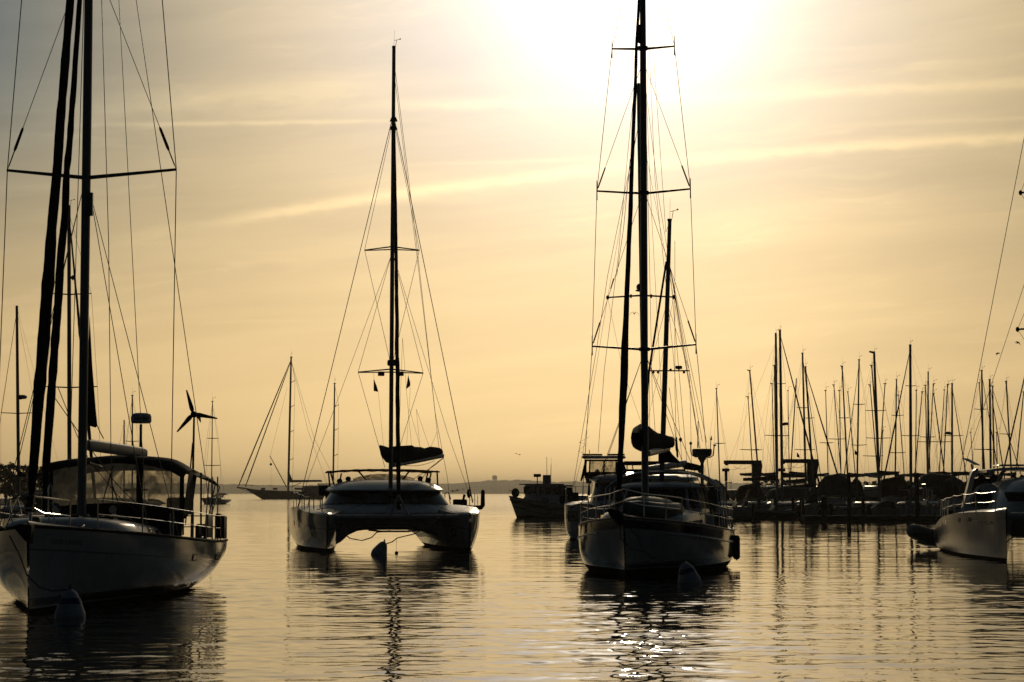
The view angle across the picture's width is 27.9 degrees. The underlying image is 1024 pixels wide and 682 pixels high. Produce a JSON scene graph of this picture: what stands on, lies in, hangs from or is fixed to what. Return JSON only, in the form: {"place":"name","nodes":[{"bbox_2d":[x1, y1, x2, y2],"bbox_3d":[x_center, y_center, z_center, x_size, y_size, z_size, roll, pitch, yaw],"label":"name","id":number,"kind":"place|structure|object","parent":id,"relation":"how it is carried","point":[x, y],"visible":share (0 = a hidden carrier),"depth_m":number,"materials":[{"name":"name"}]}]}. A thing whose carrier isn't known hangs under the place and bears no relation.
{"place":"outdoors","nodes":[
{"label":"outdoors","id":0,"kind":"place"},
{"bbox_2d":[0,498,164,505],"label":"shore ground","id":1,"kind":"structure","parent":0,"point":[21,503],"depth_m":402.83,"materials":[{"name":"black"}]},
{"bbox_2d":[0,464,6,488],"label":"tree","id":2,"kind":"object","parent":1,"relation":"on","point":[3,486],"visible":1,"depth_m":385.15,"materials":[{"name":"green plant"}]},
{"bbox_2d":[0,464,13,502],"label":"tree","id":3,"kind":"object","parent":1,"relation":"on","point":[5,468],"visible":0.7,"depth_m":390.65,"materials":[{"name":"green plant"}]},
{"bbox_2d":[7,461,20,501],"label":"tree","id":4,"kind":"object","parent":1,"relation":"on","point":[13,492],"visible":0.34,"depth_m":398.51,"materials":[{"name":"green plant"}]},
{"bbox_2d":[14,464,27,502],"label":"tree","id":5,"kind":"object","parent":1,"relation":"on","point":[24,488],"visible":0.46,"depth_m":394.27,"materials":[{"name":"green plant"}]},
{"bbox_2d":[25,465,38,491],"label":"tree","id":6,"kind":"object","parent":1,"relation":"on","point":[26,482],"visible":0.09,"depth_m":388.76,"materials":[{"name":"green plant"}]},
{"bbox_2d":[36,466,42,490],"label":"tree","id":7,"kind":"object","parent":1,"relation":"on","point":[39,480],"visible":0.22,"depth_m":383.65,"materials":[{"name":"green plant"}]},
{"bbox_2d":[0,479,877,493],"bbox_3d":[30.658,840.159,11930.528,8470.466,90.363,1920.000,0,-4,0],"label":"hills","id":8,"kind":"structure","parent":0,"point":[503,486],"depth_m":11310.94,"materials":[{"name":"black"}]},
{"bbox_2d":[492,475,496,493],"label":"water tower","id":9,"kind":"structure","parent":0,"point":[494,477],"depth_m":10869.69,"materials":[{"name":"grey metal"}]},
{"bbox_2d":[0,494,1023,681],"bbox_3d":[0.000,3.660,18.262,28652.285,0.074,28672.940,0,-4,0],"label":"water","id":10,"kind":"structure","parent":0,"point":[510,597],"depth_m":38.66,"materials":[{"name":"black liquid"}]},
{"bbox_2d":[0,306,76,527],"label":"sloop","id":11,"kind":"object","parent":10,"relation":"on","point":[20,474],"visible":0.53,"depth_m":139.84,"materials":[{"name":"black metal"}]},
{"bbox_2d":[0,193,100,525],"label":"sloop","id":12,"kind":"object","parent":10,"relation":"on","point":[38,502],"visible":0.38,"depth_m":100.25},
{"bbox_2d":[23,494,49,513],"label":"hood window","id":13,"kind":"structure","parent":12,"relation":"in","point":[38,502],"depth_m":102.70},
{"bbox_2d":[54,584,84,617],"bbox_3d":[-8.227,4.970,38.338,0.570,0.904,0.570,0,-4,0],"label":"mooring buoy","id":14,"kind":"object","parent":10,"relation":"on","point":[69,605],"visible":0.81,"depth_m":38.16,"materials":[{"name":"plastic"}]},
{"bbox_2d":[9,535,67,591],"bbox_3d":[-8.898,4.174,38.653,1.438,1.037,0.126,-2,-5,25],"label":"mooring line","id":15,"kind":"object","parent":14,"relation":"attached to","point":[26,572],"visible":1,"depth_m":38.67,"materials":[{"name":"fabric"}]},
{"bbox_2d":[0,0,227,613],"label":"sloop","id":16,"kind":"object","parent":10,"relation":"on","point":[115,547],"visible":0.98,"depth_m":44.10,"materials":[{"name":"paint"}]},
{"bbox_2d":[109,420,155,501],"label":"sloop","id":17,"kind":"object","parent":10,"relation":"on","point":[124,438],"visible":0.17,"depth_m":319.72,"materials":[{"name":"black metal"}]},
{"bbox_2d":[120,387,161,505],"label":"sloop","id":18,"kind":"object","parent":10,"relation":"on","point":[158,504],"visible":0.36,"depth_m":299.96,"materials":[{"name":"black metal"}]},
{"bbox_2d":[202,397,230,503],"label":"sloop","id":19,"kind":"object","parent":10,"relation":"on","point":[220,500],"visible":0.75,"depth_m":439.46,"materials":[{"name":"black metal"}]},
{"bbox_2d":[237,353,338,498],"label":"ketch","id":20,"kind":"object","parent":10,"relation":"on","point":[263,493],"visible":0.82,"depth_m":805.61,"materials":[{"name":"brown wood"}]},
{"bbox_2d":[371,539,386,554],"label":"mooring buoy","id":21,"kind":"object","parent":10,"relation":"on","point":[380,548],"visible":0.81,"depth_m":77.74,"materials":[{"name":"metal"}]},
{"bbox_2d":[289,30,484,552],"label":"catamaran","id":22,"kind":"object","parent":10,"relation":"on","point":[379,502],"visible":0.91,"depth_m":84.58,"materials":[{"name":"paint"}]},
{"bbox_2d":[333,519,389,540],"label":"mooring line","id":23,"kind":"object","parent":22,"relation":"attached to","point":[358,539],"visible":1,"depth_m":79.54,"materials":[{"name":"fabric"}]},
{"bbox_2d":[386,514,444,543],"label":"mooring line","id":24,"kind":"object","parent":22,"relation":"attached to","point":[416,532],"visible":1,"depth_m":79.17,"materials":[{"name":"fabric"}]},
{"bbox_2d":[509,457,591,517],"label":"trawler","id":25,"kind":"object","parent":10,"relation":"on","point":[540,501],"visible":0.68,"depth_m":194.64,"materials":[{"name":"paint"}]},
{"bbox_2d":[559,83,720,539],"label":"flybridge catamaran","id":26,"kind":"object","parent":10,"relation":"on","point":[572,508],"visible":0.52,"depth_m":107.45,"materials":[{"name":"paint"}]},
{"bbox_2d":[577,0,734,577],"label":"ketch","id":27,"kind":"object","parent":10,"relation":"on","point":[694,539],"visible":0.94,"depth_m":61.15,"materials":[{"name":"paint"}]},
{"bbox_2d":[609,496,683,517],"bbox_3d":[3.766,4.778,59.247,1.652,0.632,2.968,-2,-5,24],"label":"inflatable dinghy","id":28,"kind":"object","parent":27,"relation":"on","point":[628,508],"visible":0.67,"depth_m":58.42,"materials":[{"name":"rubber"}]},
{"bbox_2d":[626,525,682,562],"bbox_3d":[3.693,5.350,54.514,0.241,0.956,2.950,2,-5,-27],"label":"mooring line","id":29,"kind":"object","parent":27,"relation":"attached to","point":[646,552],"visible":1,"depth_m":54.55,"materials":[{"name":"fabric"}]},
{"bbox_2d":[732,532,739,559],"bbox_3d":[7.049,6.419,64.919,0.250,0.985,0.595,0,-4,0],"label":"fender","id":30,"kind":"object","parent":27,"relation":"hanging from","point":[736,547],"visible":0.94,"depth_m":64.64,"materials":[{"name":"black rubber"}]},
{"bbox_2d":[678,558,700,582],"bbox_3d":[4.584,6.083,53.196,0.613,0.940,0.600,0,-4,0],"label":"mooring buoy","id":31,"kind":"object","parent":10,"relation":"on","point":[687,573],"visible":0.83,"depth_m":53.01,"materials":[{"name":"plastic"}]},
{"bbox_2d":[706,479,729,501],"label":"covered boat","id":32,"kind":"object","parent":10,"relation":"on","point":[707,484],"visible":0.27,"depth_m":215.34,"materials":[{"name":"black fabric"}]},
{"bbox_2d":[704,381,737,506],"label":"sloop","id":33,"kind":"object","parent":10,"relation":"on","point":[709,487],"visible":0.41,"depth_m":199.79,"materials":[{"name":"metal"}]},
{"bbox_2d":[722,491,754,520],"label":"motorboat","id":34,"kind":"object","parent":10,"relation":"on","point":[744,513],"visible":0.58,"depth_m":174.94,"materials":[{"name":"grey plastic"}]},
{"bbox_2d":[744,499,796,510],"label":"motorboat","id":35,"kind":"object","parent":10,"relation":"on","point":[784,506],"visible":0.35,"depth_m":185.68,"materials":[{"name":"grey plastic"}]},
{"bbox_2d":[743,329,798,506],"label":"ketch","id":36,"kind":"object","parent":10,"relation":"on","point":[769,477],"visible":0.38,"depth_m":195.72,"materials":[{"name":"metal"}]},
{"bbox_2d":[720,326,828,506],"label":"sloop","id":37,"kind":"object","parent":10,"relation":"on","point":[782,424],"visible":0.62,"depth_m":203.68,"materials":[{"name":"black metal"}]},
{"bbox_2d":[773,496,776,509],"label":"dock pile","id":38,"kind":"object","parent":10,"relation":"in","point":[775,502],"visible":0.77,"depth_m":182.60,"materials":[{"name":"black wood"}]},
{"bbox_2d":[754,505,798,519],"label":"motorboat","id":39,"kind":"object","parent":10,"relation":"on","point":[770,514],"visible":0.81,"depth_m":180.71,"materials":[{"name":"grey plastic"}]},
{"bbox_2d":[791,497,794,510],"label":"dock pile","id":40,"kind":"object","parent":10,"relation":"in","point":[793,502],"visible":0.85,"depth_m":181.73,"materials":[{"name":"black wood"}]},
{"bbox_2d":[778,349,823,500],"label":"sloop","id":41,"kind":"object","parent":10,"relation":"on","point":[800,481],"visible":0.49,"depth_m":211.61,"materials":[{"name":"black metal"}]},
{"bbox_2d":[763,486,810,500],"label":"covered boat","id":42,"kind":"object","parent":41,"relation":"on","point":[798,493],"visible":0.52,"depth_m":216.98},
{"bbox_2d":[783,459,818,494],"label":"jib crane","id":43,"kind":"object","parent":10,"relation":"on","point":[809,474],"visible":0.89,"depth_m":211.37,"materials":[{"name":"paint"}]},
{"bbox_2d":[799,497,803,519],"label":"dock pile","id":44,"kind":"object","parent":10,"relation":"in","point":[801,498],"visible":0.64,"depth_m":180.92,"materials":[{"name":"black wood"}]},
{"bbox_2d":[770,358,846,505],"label":"sloop","id":45,"kind":"object","parent":10,"relation":"on","point":[810,485],"visible":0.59,"depth_m":205.47,"materials":[{"name":"black metal"}]},
{"bbox_2d":[801,494,820,514],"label":"motorboat","id":46,"kind":"object","parent":10,"relation":"on","point":[812,506],"visible":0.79,"depth_m":171.22,"materials":[{"name":"black plastic"}]},
{"bbox_2d":[821,496,826,515],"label":"dock pile","id":47,"kind":"object","parent":10,"relation":"in","point":[823,505],"visible":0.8,"depth_m":163.79,"materials":[{"name":"black wood"}]},
{"bbox_2d":[818,501,836,514],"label":"motorboat","id":48,"kind":"object","parent":10,"relation":"on","point":[819,512],"visible":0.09,"depth_m":174.02,"materials":[{"name":"black plastic"}]},
{"bbox_2d":[829,501,860,514],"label":"motorboat","id":49,"kind":"object","parent":10,"relation":"on","point":[838,510],"visible":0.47,"depth_m":167.52,"materials":[{"name":"grey plastic"}]},
{"bbox_2d":[846,473,850,522],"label":"dock pile","id":50,"kind":"object","parent":10,"relation":"in","point":[848,475],"visible":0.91,"depth_m":161.91,"materials":[{"name":"black wood"}]},
{"bbox_2d":[837,365,867,496],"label":"sloop","id":51,"kind":"object","parent":10,"relation":"on","point":[852,474],"visible":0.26,"depth_m":215.87,"materials":[{"name":"black metal"}]},
{"bbox_2d":[840,359,880,504],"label":"sloop","id":52,"kind":"object","parent":10,"relation":"on","point":[858,404],"visible":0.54,"depth_m":209.74,"materials":[{"name":"black metal"}]},
{"bbox_2d":[815,473,859,503],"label":"covered boat","id":53,"kind":"object","parent":52,"relation":"on","point":[830,484],"visible":0.73,"depth_m":208.65,"materials":[{"name":"black fabric"}]},
{"bbox_2d":[851,477,865,500],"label":"covered boat","id":54,"kind":"object","parent":52,"relation":"on","point":[861,493],"visible":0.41,"depth_m":211.36,"materials":[{"name":"black fabric"}]},
{"bbox_2d":[877,476,908,503],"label":"covered boat","id":55,"kind":"object","parent":52,"relation":"on","point":[890,484],"visible":0.81,"depth_m":212.22,"materials":[{"name":"brown fabric"}]},
{"bbox_2d":[861,496,864,514],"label":"dock pile","id":56,"kind":"object","parent":10,"relation":"in","point":[862,505],"visible":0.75,"depth_m":164.87,"materials":[{"name":"black wood"}]},
{"bbox_2d":[833,348,905,514],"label":"sloop","id":57,"kind":"object","parent":10,"relation":"on","point":[887,473],"visible":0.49,"depth_m":197.67,"materials":[{"name":"black metal"}]},
{"bbox_2d":[800,515,943,522],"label":"floating dock","id":58,"kind":"object","parent":10,"relation":"on","point":[866,519],"visible":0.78,"depth_m":162.48,"materials":[{"name":"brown wood"}]},
{"bbox_2d":[905,499,913,515],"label":"fuel pump","id":59,"kind":"object","parent":58,"relation":"on","point":[909,511],"visible":1,"depth_m":163.51,"materials":[{"name":"black metal"}]},
{"bbox_2d":[867,500,901,514],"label":"motorboat","id":60,"kind":"object","parent":10,"relation":"on","point":[888,507],"visible":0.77,"depth_m":166.54,"materials":[{"name":"black plastic"}]},
{"bbox_2d":[888,375,908,496],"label":"sloop","id":61,"kind":"object","parent":10,"relation":"on","point":[895,407],"visible":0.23,"depth_m":217.83,"materials":[{"name":"black metal"}]},
{"bbox_2d":[914,472,919,522],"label":"dock pile","id":62,"kind":"object","parent":10,"relation":"in","point":[917,501],"visible":0.91,"depth_m":161.58,"materials":[{"name":"black wood"}]},
{"bbox_2d":[881,340,962,514],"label":"sloop","id":63,"kind":"object","parent":10,"relation":"on","point":[909,486],"visible":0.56,"depth_m":201.72,"materials":[{"name":"black metal"}]},
{"bbox_2d":[907,524,937,547],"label":"inflatable dinghy","id":64,"kind":"object","parent":10,"relation":"on","point":[921,535],"visible":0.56,"depth_m":84.05,"materials":[{"name":"rubber"}]},
{"bbox_2d":[912,484,941,514],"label":"motorboat","id":65,"kind":"object","parent":10,"relation":"on","point":[926,508],"visible":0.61,"depth_m":168.02,"materials":[{"name":"grey plastic"}]},
{"bbox_2d":[913,368,944,499],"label":"sloop","id":66,"kind":"object","parent":10,"relation":"on","point":[928,444],"visible":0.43,"depth_m":213.71,"materials":[{"name":"black metal"}]},
{"bbox_2d":[943,507,952,515],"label":"motorboat","id":67,"kind":"object","parent":10,"relation":"on","point":[950,511],"visible":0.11,"depth_m":172.14,"materials":[{"name":"grey plastic"}]},
{"bbox_2d":[931,383,967,505],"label":"sloop","id":68,"kind":"object","parent":10,"relation":"on","point":[954,474],"visible":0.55,"depth_m":207.57,"materials":[{"name":"black metal"}]},
{"bbox_2d":[913,473,965,501],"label":"covered boat","id":69,"kind":"object","parent":68,"relation":"on","point":[931,480],"visible":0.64,"depth_m":210.04,"materials":[{"name":"black fabric"}]},
{"bbox_2d":[935,479,963,502],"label":"covered boat","id":70,"kind":"object","parent":68,"relation":"on","point":[948,490],"visible":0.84,"depth_m":207.25,"materials":[{"name":"black fabric"}]},
{"bbox_2d":[934,139,1023,560],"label":"sailboat","id":71,"kind":"object","parent":10,"relation":"on","point":[986,521],"visible":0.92,"depth_m":75.04,"materials":[{"name":"paint"}]},
{"bbox_2d":[959,366,998,476],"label":"sloop","id":72,"kind":"object","parent":10,"relation":"on","point":[982,424],"visible":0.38,"depth_m":211.80,"materials":[{"name":"black metal"}]},
{"bbox_2d":[966,375,1004,483],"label":"sloop","id":73,"kind":"object","parent":10,"relation":"on","point":[990,449],"visible":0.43,"depth_m":205.74,"materials":[{"name":"black metal"}]},
{"bbox_2d":[993,377,1022,475],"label":"sloop","id":74,"kind":"object","parent":10,"relation":"on","point":[1007,396],"visible":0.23,"depth_m":219.85,"materials":[{"name":"black metal"}]},
{"bbox_2d":[0,0,1023,485],"label":"sky","id":75,"kind":"structure","parent":0,"point":[852,165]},
{"bbox_2d":[722,468,731,501],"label":"quay post","id":76,"kind":"object","parent":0,"point":[726,475],"visible":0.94,"depth_m":212.61,"materials":[{"name":"paint"}]},
{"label":"ground","id":77,"kind":"structure","parent":0,"visible":0},
{"bbox_2d":[732,483,765,504],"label":"covered boat","id":78,"kind":"object","parent":77,"relation":"on","point":[740,494],"visible":0.78,"depth_m":214.02,"materials":[{"name":"brown fabric"}]},
{"bbox_2d":[724,460,761,500],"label":"jib crane","id":79,"kind":"object","parent":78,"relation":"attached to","point":[756,468],"visible":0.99,"depth_m":213.35,"materials":[{"name":"paint"}]},
{"bbox_2d":[727,366,773,500],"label":"sloop","id":80,"kind":"object","parent":77,"relation":"on","point":[729,492],"visible":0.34,"depth_m":240.13,"materials":[{"name":"black metal"}]},
{"bbox_2d":[740,393,769,495],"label":"sloop","id":81,"kind":"object","parent":77,"relation":"on","point":[765,490],"visible":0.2,"depth_m":235.70,"materials":[{"name":"black metal"}]},
{"bbox_2d":[747,357,794,486],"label":"sloop","id":82,"kind":"object","parent":77,"relation":"on","point":[771,474],"visible":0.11,"depth_m":242.11,"materials":[{"name":"black metal"}]},
{"bbox_2d":[771,383,774,485],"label":"sloop","id":83,"kind":"object","parent":77,"relation":"on","point":[773,432],"visible":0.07,"depth_m":249.77,"materials":[{"name":"black metal"}]},
{"bbox_2d":[787,390,789,479],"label":"sloop","id":84,"kind":"object","parent":77,"relation":"on","point":[788,430],"visible":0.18,"depth_m":261.81,"materials":[{"name":"black metal"}]},
{"bbox_2d":[773,378,810,489],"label":"sloop","id":85,"kind":"object","parent":77,"relation":"on","point":[793,472],"visible":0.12,"depth_m":231.83,"materials":[{"name":"black metal"}]},
{"bbox_2d":[816,386,839,496],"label":"sloop","id":86,"kind":"object","parent":77,"relation":"on","point":[823,474],"visible":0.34,"depth_m":247.76,"materials":[{"name":"black metal"}]},
{"bbox_2d":[751,478,914,488],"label":"undergrowth","id":87,"kind":"object","parent":77,"relation":"on","point":[874,483],"visible":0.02,"depth_m":385.21,"materials":[{"name":"green plant"}]},
{"bbox_2d":[838,390,840,460],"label":"sloop","id":88,"kind":"object","parent":77,"relation":"on","point":[840,426],"visible":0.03,"depth_m":261.87,"materials":[{"name":"black metal"}]},
{"bbox_2d":[828,381,852,496],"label":"sloop","id":89,"kind":"object","parent":77,"relation":"on","point":[837,433],"visible":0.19,"depth_m":255.83,"materials":[{"name":"black metal"}]},
{"bbox_2d":[847,388,855,472],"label":"sloop","id":90,"kind":"object","parent":77,"relation":"on","point":[851,432],"visible":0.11,"depth_m":251.78,"materials":[{"name":"black metal"}]},
{"bbox_2d":[845,379,887,496],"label":"sloop","id":91,"kind":"object","parent":77,"relation":"on","point":[885,383],"visible":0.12,"depth_m":245.98,"materials":[{"name":"black metal"}]},
{"bbox_2d":[863,381,882,480],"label":"sloop","id":92,"kind":"object","parent":77,"relation":"on","point":[873,429],"visible":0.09,"depth_m":253.83,"materials":[{"name":"black metal"}]},
{"bbox_2d":[863,362,893,501],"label":"sloop","id":93,"kind":"object","parent":77,"relation":"on","point":[872,496],"visible":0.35,"depth_m":237.50,"materials":[{"name":"black metal"}]},
{"bbox_2d":[871,426,885,479],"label":"sloop","id":94,"kind":"object","parent":77,"relation":"on","point":[882,453],"visible":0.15,"depth_m":265.65,"materials":[{"name":"black metal"}]},
{"bbox_2d":[897,391,904,478],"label":"sloop","id":95,"kind":"object","parent":77,"relation":"on","point":[901,438],"visible":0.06,"depth_m":257.73,"materials":[{"name":"black metal"}]},
{"bbox_2d":[896,390,916,500],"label":"sloop","id":96,"kind":"object","parent":77,"relation":"on","point":[915,440],"visible":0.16,"depth_m":249.95,"materials":[{"name":"black metal"}]},
{"bbox_2d":[903,388,923,501],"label":"sloop","id":97,"kind":"object","parent":77,"relation":"on","point":[913,486],"visible":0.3,"depth_m":243.62,"materials":[{"name":"black metal"}]},
{"bbox_2d":[906,385,938,478],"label":"sloop","id":98,"kind":"object","parent":77,"relation":"on","point":[926,429],"visible":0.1,"depth_m":259.82,"materials":[{"name":"black metal"}]},
{"bbox_2d":[919,379,936,496],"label":"sloop","id":99,"kind":"object","parent":77,"relation":"on","point":[931,420],"visible":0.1,"depth_m":241.91,"materials":[{"name":"black metal"}]},
{"bbox_2d":[925,389,944,496],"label":"sloop","id":100,"kind":"object","parent":77,"relation":"on","point":[938,430],"visible":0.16,"depth_m":233.85,"materials":[{"name":"black metal"}]},
{"bbox_2d":[931,380,954,496],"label":"sloop","id":101,"kind":"object","parent":77,"relation":"on","point":[947,473],"visible":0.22,"depth_m":229.90,"materials":[{"name":"black metal"}]},
{"bbox_2d":[938,386,950,471],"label":"sloop","id":102,"kind":"object","parent":77,"relation":"on","point":[941,429],"visible":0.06,"depth_m":263.81,"materials":[{"name":"black metal"}]},
{"bbox_2d":[976,379,985,477],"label":"sloop","id":103,"kind":"object","parent":77,"relation":"on","point":[981,425],"visible":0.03,"depth_m":248.06,"materials":[{"name":"black metal"}]},
{"bbox_2d":[955,386,1021,477],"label":"sloop","id":104,"kind":"object","parent":77,"relation":"on","point":[988,473],"visible":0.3,"depth_m":235.77,"materials":[{"name":"black metal"}]},
{"bbox_2d":[986,428,998,477],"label":"sloop","id":105,"kind":"object","parent":77,"relation":"on","point":[997,455],"visible":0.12,"depth_m":267.70,"materials":[{"name":"black metal"}]},
{"bbox_2d":[1002,379,1023,477],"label":"sloop","id":106,"kind":"object","parent":77,"relation":"on","point":[1014,423],"visible":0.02,"depth_m":225.89,"materials":[{"name":"black metal"}]},
{"bbox_2d":[1003,391,1023,475],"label":"sloop","id":107,"kind":"object","parent":77,"relation":"on","point":[1009,474],"visible":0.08,"depth_m":239.87,"materials":[{"name":"black metal"}]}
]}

